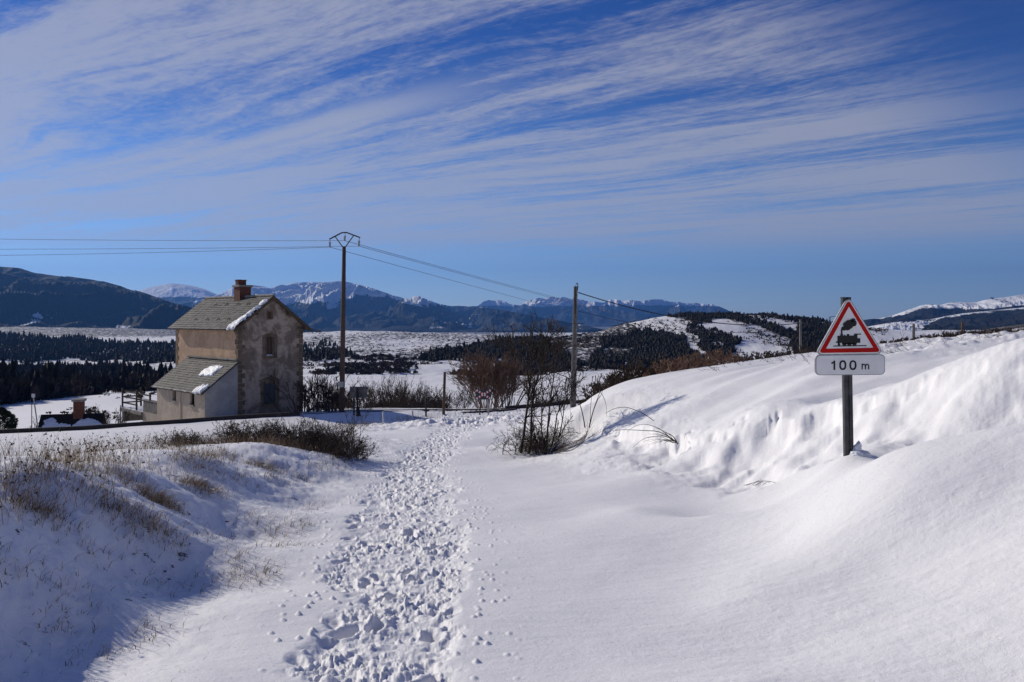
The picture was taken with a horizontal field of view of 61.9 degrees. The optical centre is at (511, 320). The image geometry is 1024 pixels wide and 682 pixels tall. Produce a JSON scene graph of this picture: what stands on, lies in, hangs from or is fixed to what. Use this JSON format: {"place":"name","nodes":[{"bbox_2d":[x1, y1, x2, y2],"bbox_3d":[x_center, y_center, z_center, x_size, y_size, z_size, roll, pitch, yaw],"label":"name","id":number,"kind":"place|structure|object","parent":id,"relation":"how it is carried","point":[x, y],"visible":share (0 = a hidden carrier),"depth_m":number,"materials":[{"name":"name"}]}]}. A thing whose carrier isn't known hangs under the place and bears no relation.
{"place":"outdoors","nodes":[
{"label":"outdoors","id":0,"kind":"place"},
{"bbox_2d":[0,267,320,331],"bbox_3d":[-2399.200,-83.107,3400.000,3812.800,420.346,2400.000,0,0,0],"label":"wooded mountain","id":1,"kind":"structure","parent":0,"point":[29,299],"depth_m":2851.55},
{"bbox_2d":[139,283,216,303],"bbox_3d":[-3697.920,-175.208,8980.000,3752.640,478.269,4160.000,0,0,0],"label":"white summit","id":2,"kind":"structure","parent":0,"point":[177,293],"depth_m":9186.35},
{"bbox_2d":[0,441,388,674],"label":"grass","id":3,"kind":"structure","parent":0,"point":[170,568],"depth_m":7.51,"materials":[{"name":"plant"}]},
{"bbox_2d":[323,410,439,428],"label":"dry grass","id":4,"kind":"structure","parent":0,"point":[389,420],"depth_m":50.74,"materials":[{"name":"plant"}]},
{"bbox_2d":[180,281,604,331],"bbox_3d":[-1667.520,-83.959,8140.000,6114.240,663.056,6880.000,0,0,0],"label":"snowy massif","id":5,"kind":"structure","parent":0,"point":[314,305],"depth_m":5885.78,"materials":[{"name":"blue stone"}]},
{"bbox_2d":[393,326,611,333],"bbox_3d":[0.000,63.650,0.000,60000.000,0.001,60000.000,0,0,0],"label":"plain ground","id":6,"kind":"structure","parent":0,"point":[603,327],"depth_m":4533.98,"materials":[{"name":"white snow"}]},
{"bbox_2d":[0,330,1023,681],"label":"snow ground","id":7,"kind":"structure","parent":0,"point":[450,548],"depth_m":7.54,"materials":[{"name":"white snow"}]},
{"bbox_2d":[0,407,18,428],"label":"evergreen bush","id":8,"kind":"object","parent":7,"relation":"on","point":[10,422],"visible":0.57,"depth_m":49.98,"materials":[{"name":"green plant"}]},
{"bbox_2d":[31,394,37,427],"bbox_3d":[-27.930,5.427,50.000,0.400,2.254,0.140,0,0,0],"label":"lamp pole","id":9,"kind":"object","parent":7,"relation":"on","point":[33,395],"visible":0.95,"depth_m":49.98,"materials":[{"name":"grey metal"}]},
{"bbox_2d":[38,398,106,427],"bbox_3d":[-27.434,6.285,53.528,3.850,2.730,2.240,0,0,-17],"label":"trackside hut","id":10,"kind":"object","parent":7,"relation":"on","point":[79,416],"visible":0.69,"depth_m":53.19,"materials":[{"name":"concrete"}]},
{"bbox_2d":[71,405,132,423],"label":"bare bush","id":11,"kind":"object","parent":7,"relation":"on","point":[124,418],"visible":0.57,"depth_m":62.46,"materials":[{"name":"brown plant"}]},
{"bbox_2d":[121,399,156,421],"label":"terrace","id":12,"kind":"structure","parent":7,"relation":"on","point":[147,411],"depth_m":62.24,"materials":[{"name":"concrete"}]},
{"bbox_2d":[121,387,150,409],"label":"timber railing","id":13,"kind":"object","parent":12,"relation":"on","point":[140,394],"visible":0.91,"depth_m":65.17,"materials":[{"name":"brown wood"}]},
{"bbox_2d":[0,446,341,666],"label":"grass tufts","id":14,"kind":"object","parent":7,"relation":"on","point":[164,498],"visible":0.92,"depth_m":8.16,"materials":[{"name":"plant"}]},
{"bbox_2d":[150,428,205,448],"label":"bramble thicket","id":15,"kind":"object","parent":7,"relation":"on","point":[185,439],"visible":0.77,"depth_m":17.70,"materials":[{"name":"brown plant"}]},
{"bbox_2d":[0,427,376,507],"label":"seed heads","id":16,"kind":"object","parent":7,"relation":"on","point":[94,447],"visible":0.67,"depth_m":10.20,"materials":[{"name":"brown plant"}]},
{"bbox_2d":[0,425,388,528],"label":"dry grass","id":17,"kind":"structure","parent":7,"relation":"on","point":[110,459],"depth_m":10.13,"materials":[{"name":"plant"}]},
{"bbox_2d":[151,280,311,420],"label":"halt house","id":18,"kind":"structure","parent":7,"relation":"on","point":[237,348],"depth_m":57.76,"materials":[{"name":"stone"}]},
{"bbox_2d":[261,376,278,405],"bbox_3d":[-16.343,4.760,57.547,1.340,1.980,0.230,0,0,-43],"label":"window","id":19,"kind":"structure","parent":18,"relation":"in","point":[269,383],"depth_m":57.58,"materials":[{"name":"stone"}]},
{"bbox_2d":[267,311,272,318],"bbox_3d":[-16.375,-0.360,57.576,0.440,0.580,0.200,0,0,-43],"label":"window","id":20,"kind":"structure","parent":18,"relation":"in","point":[269,315],"depth_m":57.62,"materials":[{"name":"wood"}]},
{"bbox_2d":[263,333,277,358],"bbox_3d":[-16.358,1.710,57.572,1.060,1.680,0.300,0,0,-43],"label":"window","id":21,"kind":"structure","parent":18,"relation":"in","point":[269,343],"depth_m":57.62,"materials":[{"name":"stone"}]},
{"bbox_2d":[194,418,272,443],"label":"bramble thicket","id":22,"kind":"object","parent":7,"relation":"on","point":[232,426],"visible":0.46,"depth_m":19.68,"materials":[{"name":"brown plant"}]},
{"bbox_2d":[226,412,302,445],"bbox_3d":[-5.816,2.720,20.353,1.958,1.155,3.002,0,0,0],"label":"bramble thicket","id":23,"kind":"object","parent":7,"relation":"on","point":[268,429],"visible":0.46,"depth_m":19.92,"materials":[{"name":"brown plant"}]},
{"bbox_2d":[174,433,355,469],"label":"dry grass","id":24,"kind":"structure","parent":7,"relation":"on","point":[257,441],"depth_m":18.89,"materials":[{"name":"brown plant"}]},
{"bbox_2d":[0,399,585,433],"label":"railway track","id":25,"kind":"structure","parent":7,"relation":"on","point":[145,423],"depth_m":50.03,"materials":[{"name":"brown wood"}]},
{"bbox_2d":[261,408,330,449],"bbox_3d":[-5.079,2.731,20.139,1.844,1.359,3.243,0,0,0],"label":"bramble thicket","id":26,"kind":"object","parent":7,"relation":"on","point":[304,433],"visible":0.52,"depth_m":20.01,"materials":[{"name":"brown plant"}]},
{"bbox_2d":[260,367,349,411],"bbox_3d":[-14.011,4.783,58.193,5.467,3.362,6.111,0,0,2],"label":"bare bush","id":27,"kind":"object","parent":7,"relation":"on","point":[309,394],"visible":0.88,"depth_m":57.51,"materials":[{"name":"brown plant"}]},
{"bbox_2d":[292,370,339,410],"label":"bare bush","id":28,"kind":"object","parent":7,"relation":"on","point":[315,381],"visible":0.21,"depth_m":60.69,"materials":[{"name":"brown plant"}]},
{"bbox_2d":[303,385,337,410],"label":"bare bush","id":29,"kind":"object","parent":7,"relation":"on","point":[311,404],"visible":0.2,"depth_m":62.05,"materials":[{"name":"brown plant"}]},
{"bbox_2d":[307,401,336,411],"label":"timber gate","id":30,"kind":"structure","parent":7,"relation":"on","point":[316,406],"depth_m":54.95,"materials":[{"name":"brown wood"}]},
{"bbox_2d":[288,417,376,458],"bbox_3d":[-4.150,2.755,19.747,1.990,1.189,2.652,0,0,0],"label":"bramble thicket","id":31,"kind":"object","parent":7,"relation":"on","point":[323,431],"visible":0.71,"depth_m":19.68,"materials":[{"name":"brown plant"}]},
{"bbox_2d":[306,376,369,410],"bbox_3d":[-12.198,5.193,60.020,4.336,2.666,4.847,0,0,-29],"label":"bare bush","id":32,"kind":"object","parent":7,"relation":"on","point":[328,390],"visible":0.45,"depth_m":59.65,"materials":[{"name":"brown plant"}]},
{"bbox_2d":[333,390,352,408],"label":"hedge","id":33,"kind":"object","parent":7,"relation":"on","point":[345,404],"visible":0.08,"depth_m":69.92,"materials":[{"name":"brown plant"}]},
{"bbox_2d":[329,232,359,411],"bbox_3d":[-10.795,0.333,54.983,2.041,12.099,0.405,0,0,0],"label":"power pole","id":34,"kind":"object","parent":7,"relation":"on","point":[341,384],"visible":1,"depth_m":54.88,"materials":[{"name":"brown wood"}]},
{"bbox_2d":[0,247,323,255],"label":"power line","id":35,"kind":"object","parent":34,"relation":"attached to","point":[188,251],"visible":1,"depth_m":54.44,"materials":[{"name":"metal"}]},
{"bbox_2d":[20,239,343,240],"bbox_3d":[-51.395,-5.883,53.251,81.287,1.554,0.020,0,0,-2],"label":"power line","id":36,"kind":"object","parent":34,"relation":"attached to","point":[159,240],"visible":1,"depth_m":54.54,"materials":[{"name":"metal"}]},
{"bbox_2d":[141,246,344,248],"bbox_3d":[-50.937,-5.098,54.001,82.151,1.124,0.020,0,0,-1],"label":"power line","id":37,"kind":"object","parent":34,"relation":"attached to","point":[249,247],"visible":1,"depth_m":54.83,"materials":[{"name":"metal"}]},
{"bbox_2d":[330,247,715,339],"bbox_3d":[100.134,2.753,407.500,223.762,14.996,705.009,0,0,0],"label":"power line","id":38,"kind":"object","parent":34,"relation":"attached to","point":[478,287],"visible":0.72,"depth_m":77.48,"materials":[{"name":"metal"}]},
{"bbox_2d":[359,246,695,330],"bbox_3d":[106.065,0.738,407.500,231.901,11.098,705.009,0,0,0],"label":"power line","id":39,"kind":"object","parent":34,"relation":"attached to","point":[493,282],"visible":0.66,"depth_m":75.44,"materials":[{"name":"metal"}]},
{"bbox_2d":[347,241,727,330],"bbox_3d":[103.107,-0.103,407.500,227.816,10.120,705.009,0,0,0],"label":"power line","id":40,"kind":"object","parent":34,"relation":"attached to","point":[483,278],"visible":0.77,"depth_m":75.50,"materials":[{"name":"metal"}]},
{"bbox_2d":[321,386,376,409],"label":"bare bush","id":41,"kind":"object","parent":7,"relation":"on","point":[351,401],"visible":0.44,"depth_m":59.58,"materials":[{"name":"brown plant"}]},
{"bbox_2d":[321,425,381,463],"bbox_3d":[-3.773,2.834,19.517,1.273,0.990,2.472,0,0,0],"label":"bramble thicket","id":42,"kind":"object","parent":7,"relation":"on","point":[350,446],"visible":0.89,"depth_m":19.19,"materials":[{"name":"brown plant"}]},
{"bbox_2d":[339,394,372,443],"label":"bare shrub","id":43,"kind":"object","parent":7,"relation":"on","point":[354,424],"visible":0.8,"depth_m":20.99,"materials":[{"name":"brown plant"}]},
{"bbox_2d":[350,387,366,415],"bbox_3d":[-9.582,5.185,53.180,1.060,2.102,0.480,0,0,0],"label":"signal board","id":44,"kind":"object","parent":7,"relation":"on","point":[358,392],"visible":0.88,"depth_m":53.10,"materials":[{"name":"grey metal"}]},
{"bbox_2d":[338,383,380,408],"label":"bare bush","id":45,"kind":"object","parent":7,"relation":"on","point":[364,399],"visible":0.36,"depth_m":63.63,"materials":[{"name":"brown plant"}]},
{"bbox_2d":[345,382,402,408],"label":"bare bush","id":46,"kind":"object","parent":7,"relation":"on","point":[385,398],"visible":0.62,"depth_m":64.15,"materials":[{"name":"brown plant"}]},
{"bbox_2d":[361,387,405,407],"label":"bare bush","id":47,"kind":"object","parent":7,"relation":"on","point":[384,400],"visible":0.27,"depth_m":70.03,"materials":[{"name":"brown plant"}]},
{"bbox_2d":[374,383,420,407],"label":"bare bush","id":48,"kind":"object","parent":7,"relation":"on","point":[400,400],"visible":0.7,"depth_m":66.89,"materials":[{"name":"brown plant"}]},
{"bbox_2d":[393,381,442,407],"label":"bare bush","id":49,"kind":"object","parent":7,"relation":"on","point":[422,394],"visible":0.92,"depth_m":65.80,"materials":[{"name":"brown plant"}]},
{"bbox_2d":[425,394,426,416],"bbox_3d":[-5.443,5.500,54.000,0.111,1.755,0.111,0,0,-23],"label":"wooden post","id":50,"kind":"object","parent":7,"relation":"on","point":[425,405],"visible":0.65,"depth_m":53.96,"materials":[{"name":"brown wood"}]},
{"bbox_2d":[413,386,457,408],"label":"bare bush","id":51,"kind":"object","parent":7,"relation":"on","point":[437,402],"visible":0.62,"depth_m":68.12,"materials":[{"name":"brown plant"}]},
{"bbox_2d":[442,372,445,414],"bbox_3d":[-4.425,4.935,55.500,0.275,3.170,0.200,0,0,0],"label":"wooden post","id":52,"kind":"object","parent":7,"relation":"on","point":[444,392],"visible":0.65,"depth_m":55.43,"materials":[{"name":"brown wood"}]},
{"bbox_2d":[437,388,475,408],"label":"bare bush","id":53,"kind":"object","parent":7,"relation":"on","point":[457,403],"visible":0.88,"depth_m":67.97,"materials":[{"name":"brown plant"}]},
{"bbox_2d":[476,389,490,414],"bbox_3d":[-1.870,5.500,56.031,1.026,1.969,0.148,0,0,0],"label":"crossbuck sign","id":54,"kind":"object","parent":7,"relation":"on","point":[481,394],"visible":0.98,"depth_m":55.97,"materials":[{"name":"metal"}]},
{"bbox_2d":[484,418,575,455],"bbox_3d":[0.509,3.221,22.686,2.453,1.364,2.134,0,0,0],"label":"bramble tangle","id":55,"kind":"object","parent":7,"relation":"on","point":[526,443],"visible":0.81,"depth_m":22.29,"materials":[{"name":"brown plant"}]},
{"bbox_2d":[481,310,592,452],"bbox_3d":[0.690,1.580,22.488,2.993,3.836,1.561,0,0,0],"label":"bare tree","id":56,"kind":"object","parent":7,"relation":"on","point":[537,350],"visible":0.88,"depth_m":22.46,"materials":[{"name":"brown plant"}]},
{"bbox_2d":[517,339,586,454],"bbox_3d":[1.025,1.970,22.123,1.972,3.108,1.321,0,0,0],"label":"bare tree","id":57,"kind":"object","parent":7,"relation":"on","point":[565,399],"visible":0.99,"depth_m":21.98,"materials":[{"name":"brown plant"}]},
{"bbox_2d":[554,376,594,427],"bbox_3d":[1.580,1.949,21.002,1.079,1.381,0.029,0,0,0],"label":"sapling","id":58,"kind":"object","parent":7,"relation":"on","point":[578,399],"visible":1,"depth_m":21.00,"materials":[{"name":"brown plant"}]},
{"bbox_2d":[551,420,599,451],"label":"bowed twigs","id":59,"kind":"object","parent":7,"relation":"on","point":[561,450],"visible":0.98,"depth_m":20.87,"materials":[{"name":"brown plant"}]},
{"bbox_2d":[569,283,584,407],"bbox_3d":[4.394,1.872,57.965,1.100,8.854,0.310,0,0,0],"label":"concrete pole","id":60,"kind":"object","parent":7,"relation":"on","point":[574,356],"visible":0.82,"depth_m":57.88,"materials":[{"name":"concrete"}]},
{"bbox_2d":[578,292,799,325],"bbox_3d":[14.742,-0.758,65.996,25.999,2.355,0.065,0,0,-38],"label":"telephone cable","id":61,"kind":"object","parent":60,"relation":"attached to","point":[682,318],"visible":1,"depth_m":64.32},
{"bbox_2d":[589,383,606,427],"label":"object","id":62,"kind":"object","parent":7,"relation":"on","point":[594,406],"visible":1,"depth_m":20.59,"materials":[{"name":"brown plant"}]},
{"bbox_2d":[577,357,667,404],"bbox_3d":[3.853,2.276,30.957,3.021,2.110,4.905,0,0,0],"label":"hedge","id":63,"kind":"object","parent":7,"relation":"on","point":[623,375],"visible":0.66,"depth_m":29.65,"materials":[{"name":"brown plant"}]},
{"bbox_2d":[608,407,653,420],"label":"bent branch","id":64,"kind":"object","parent":7,"relation":"on","point":[633,409],"visible":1,"depth_m":16.20,"materials":[{"name":"brown plant"}]},
{"bbox_2d":[615,424,677,444],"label":"bent branch","id":65,"kind":"object","parent":7,"relation":"on","point":[671,438],"visible":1,"depth_m":15.60,"materials":[{"name":"brown plant"}]},
{"bbox_2d":[637,347,752,376],"bbox_3d":[6.181,1.652,29.814,3.756,1.599,4.569,0,0,0],"label":"hedge","id":66,"kind":"object","parent":7,"relation":"on","point":[680,363],"visible":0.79,"depth_m":28.78,"materials":[{"name":"brown plant"}]},
{"bbox_2d":[746,479,774,485],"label":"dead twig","id":67,"kind":"object","parent":7,"relation":"on","point":[759,482],"visible":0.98,"depth_m":11.60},
{"bbox_2d":[719,346,816,363],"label":"hedge","id":68,"kind":"object","parent":7,"relation":"on","point":[771,355],"visible":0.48,"depth_m":29.82,"materials":[{"name":"plant"}]},
{"bbox_2d":[814,297,884,456],"bbox_3d":[3.754,0.893,9.465,0.774,2.307,0.218,0,0,0],"label":"warning sign","id":69,"kind":"object","parent":7,"relation":"on","point":[848,348],"visible":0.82,"depth_m":9.47,"materials":[{"name":"metal"}]},
{"bbox_2d":[705,324,1002,370],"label":"bank twigs","id":70,"kind":"object","parent":7,"relation":"on","point":[887,345],"visible":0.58,"depth_m":22.54,"materials":[{"name":"brown plant"}]},
{"bbox_2d":[912,324,914,338],"bbox_3d":[29.190,1.179,62.000,0.156,1.862,0.156,0,0,45],"label":"fence post","id":71,"kind":"object","parent":7,"relation":"on","point":[913,330],"visible":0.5,"depth_m":61.95,"materials":[{"name":"grey wood"}]},
{"bbox_2d":[880,328,1016,343],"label":"hedge","id":72,"kind":"object","parent":7,"relation":"on","point":[938,335],"visible":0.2,"depth_m":28.72,"materials":[{"name":"plant"}]},
{"bbox_2d":[0,315,1023,428],"bbox_3d":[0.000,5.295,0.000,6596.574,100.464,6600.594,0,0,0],"label":"valley and hills","id":73,"kind":"structure","parent":0,"point":[431,374],"depth_m":568.49,"materials":[{"name":"white snow"}]},
{"bbox_2d":[0,360,172,404],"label":"bare woodland","id":74,"kind":"object","parent":73,"relation":"on","point":[27,385],"visible":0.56,"depth_m":170.20,"materials":[{"name":"plant"}]},
{"bbox_2d":[0,331,175,363],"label":"pine forest","id":75,"kind":"object","parent":73,"relation":"on","point":[13,345],"visible":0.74,"depth_m":873.10,"materials":[{"name":"green plant"}]},
{"bbox_2d":[0,357,175,401],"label":"valley conifers","id":76,"kind":"object","parent":73,"relation":"on","point":[51,369],"visible":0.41,"depth_m":206.09,"materials":[{"name":"green plant"}]},
{"bbox_2d":[46,389,156,421],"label":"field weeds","id":77,"kind":"object","parent":73,"relation":"on","point":[102,411],"visible":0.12,"depth_m":96.14,"materials":[{"name":"brown plant"}]},
{"bbox_2d":[346,368,403,403],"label":"bare bush","id":78,"kind":"object","parent":73,"relation":"on","point":[379,385],"visible":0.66,"depth_m":89.77,"materials":[{"name":"brown plant"}]},
{"bbox_2d":[362,398,428,407],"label":"hedge","id":79,"kind":"object","parent":73,"relation":"on","point":[413,403],"visible":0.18,"depth_m":82.61,"materials":[{"name":"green plant"}]},
{"bbox_2d":[381,370,431,400],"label":"bare bush","id":80,"kind":"object","parent":73,"relation":"on","point":[391,384],"visible":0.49,"depth_m":92.36,"materials":[{"name":"brown plant"}]},
{"bbox_2d":[392,388,428,407],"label":"bare bush","id":81,"kind":"object","parent":73,"relation":"on","point":[408,400],"visible":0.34,"depth_m":69.68,"materials":[{"name":"brown plant"}]},
{"bbox_2d":[303,352,567,375],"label":"scrub thickets","id":82,"kind":"object","parent":73,"relation":"on","point":[371,367],"visible":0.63,"depth_m":401.84,"materials":[{"name":"plant"}]},
{"bbox_2d":[303,331,570,361],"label":"plateau pines","id":83,"kind":"object","parent":73,"relation":"on","point":[446,352],"visible":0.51,"depth_m":511.89,"materials":[{"name":"green plant"}]},
{"bbox_2d":[429,397,454,408],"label":"hedge","id":84,"kind":"object","parent":73,"relation":"on","point":[439,404],"visible":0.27,"depth_m":78.90,"materials":[{"name":"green plant"}]},
{"bbox_2d":[450,392,479,407],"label":"bare bush","id":85,"kind":"object","parent":73,"relation":"on","point":[454,405],"visible":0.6,"depth_m":71.90,"materials":[{"name":"brown plant"}]},
{"bbox_2d":[444,345,543,407],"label":"bushy tree","id":86,"kind":"object","parent":73,"relation":"on","point":[486,374],"visible":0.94,"depth_m":86.98,"materials":[{"name":"brown plant"}]},
{"bbox_2d":[467,351,538,407],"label":"bushy tree","id":87,"kind":"object","parent":73,"relation":"on","point":[510,401],"visible":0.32,"depth_m":89.14,"materials":[{"name":"brown plant"}]},
{"bbox_2d":[535,397,569,403],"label":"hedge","id":88,"kind":"object","parent":73,"relation":"on","point":[548,399],"visible":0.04,"depth_m":84.14,"materials":[{"name":"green plant"}]},
{"bbox_2d":[303,313,887,371],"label":"hillside scrub","id":89,"kind":"object","parent":73,"relation":"on","point":[586,337],"visible":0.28,"depth_m":599.00,"materials":[{"name":"plant"}]},
{"bbox_2d":[482,310,832,370],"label":"hill pines","id":90,"kind":"object","parent":73,"relation":"on","point":[676,345],"visible":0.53,"depth_m":566.69,"materials":[{"name":"green plant"}]},
{"bbox_2d":[799,319,801,351],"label":"concrete pole","id":91,"kind":"object","parent":73,"relation":"on","point":[800,333],"visible":0.65,"depth_m":73.92,"materials":[{"name":"grey concrete"}]},
{"bbox_2d":[932,326,1023,335],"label":"hedge","id":92,"kind":"object","parent":73,"relation":"on","point":[1018,329],"visible":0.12,"depth_m":75.28,"materials":[{"name":"brown plant"}]},
{"bbox_2d":[0,0,1023,321],"label":"sky","id":93,"kind":"structure","parent":0,"point":[795,157],"materials":[{"name":"blue"}]},
{"bbox_2d":[472,297,730,325],"bbox_3d":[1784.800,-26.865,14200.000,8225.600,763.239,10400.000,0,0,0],"label":"jagged range","id":94,"kind":"structure","parent":0,"point":[661,306],"depth_m":10209.36,"materials":[{"name":"blue stone"}]},
{"bbox_2d":[864,295,1023,326],"bbox_3d":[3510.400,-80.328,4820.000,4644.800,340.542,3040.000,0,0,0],"label":"mountain","id":95,"kind":"structure","parent":0,"point":[927,311],"depth_m":4468.59,"materials":[{"name":"white snow"}]},
{"bbox_2d":[868,307,1023,331],"bbox_3d":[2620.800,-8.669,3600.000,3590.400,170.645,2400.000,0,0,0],"label":"rolling snow slope","id":96,"kind":"structure","parent":0,"point":[992,318],"depth_m":3122.70,"materials":[{"name":"white snow"}]}
]}

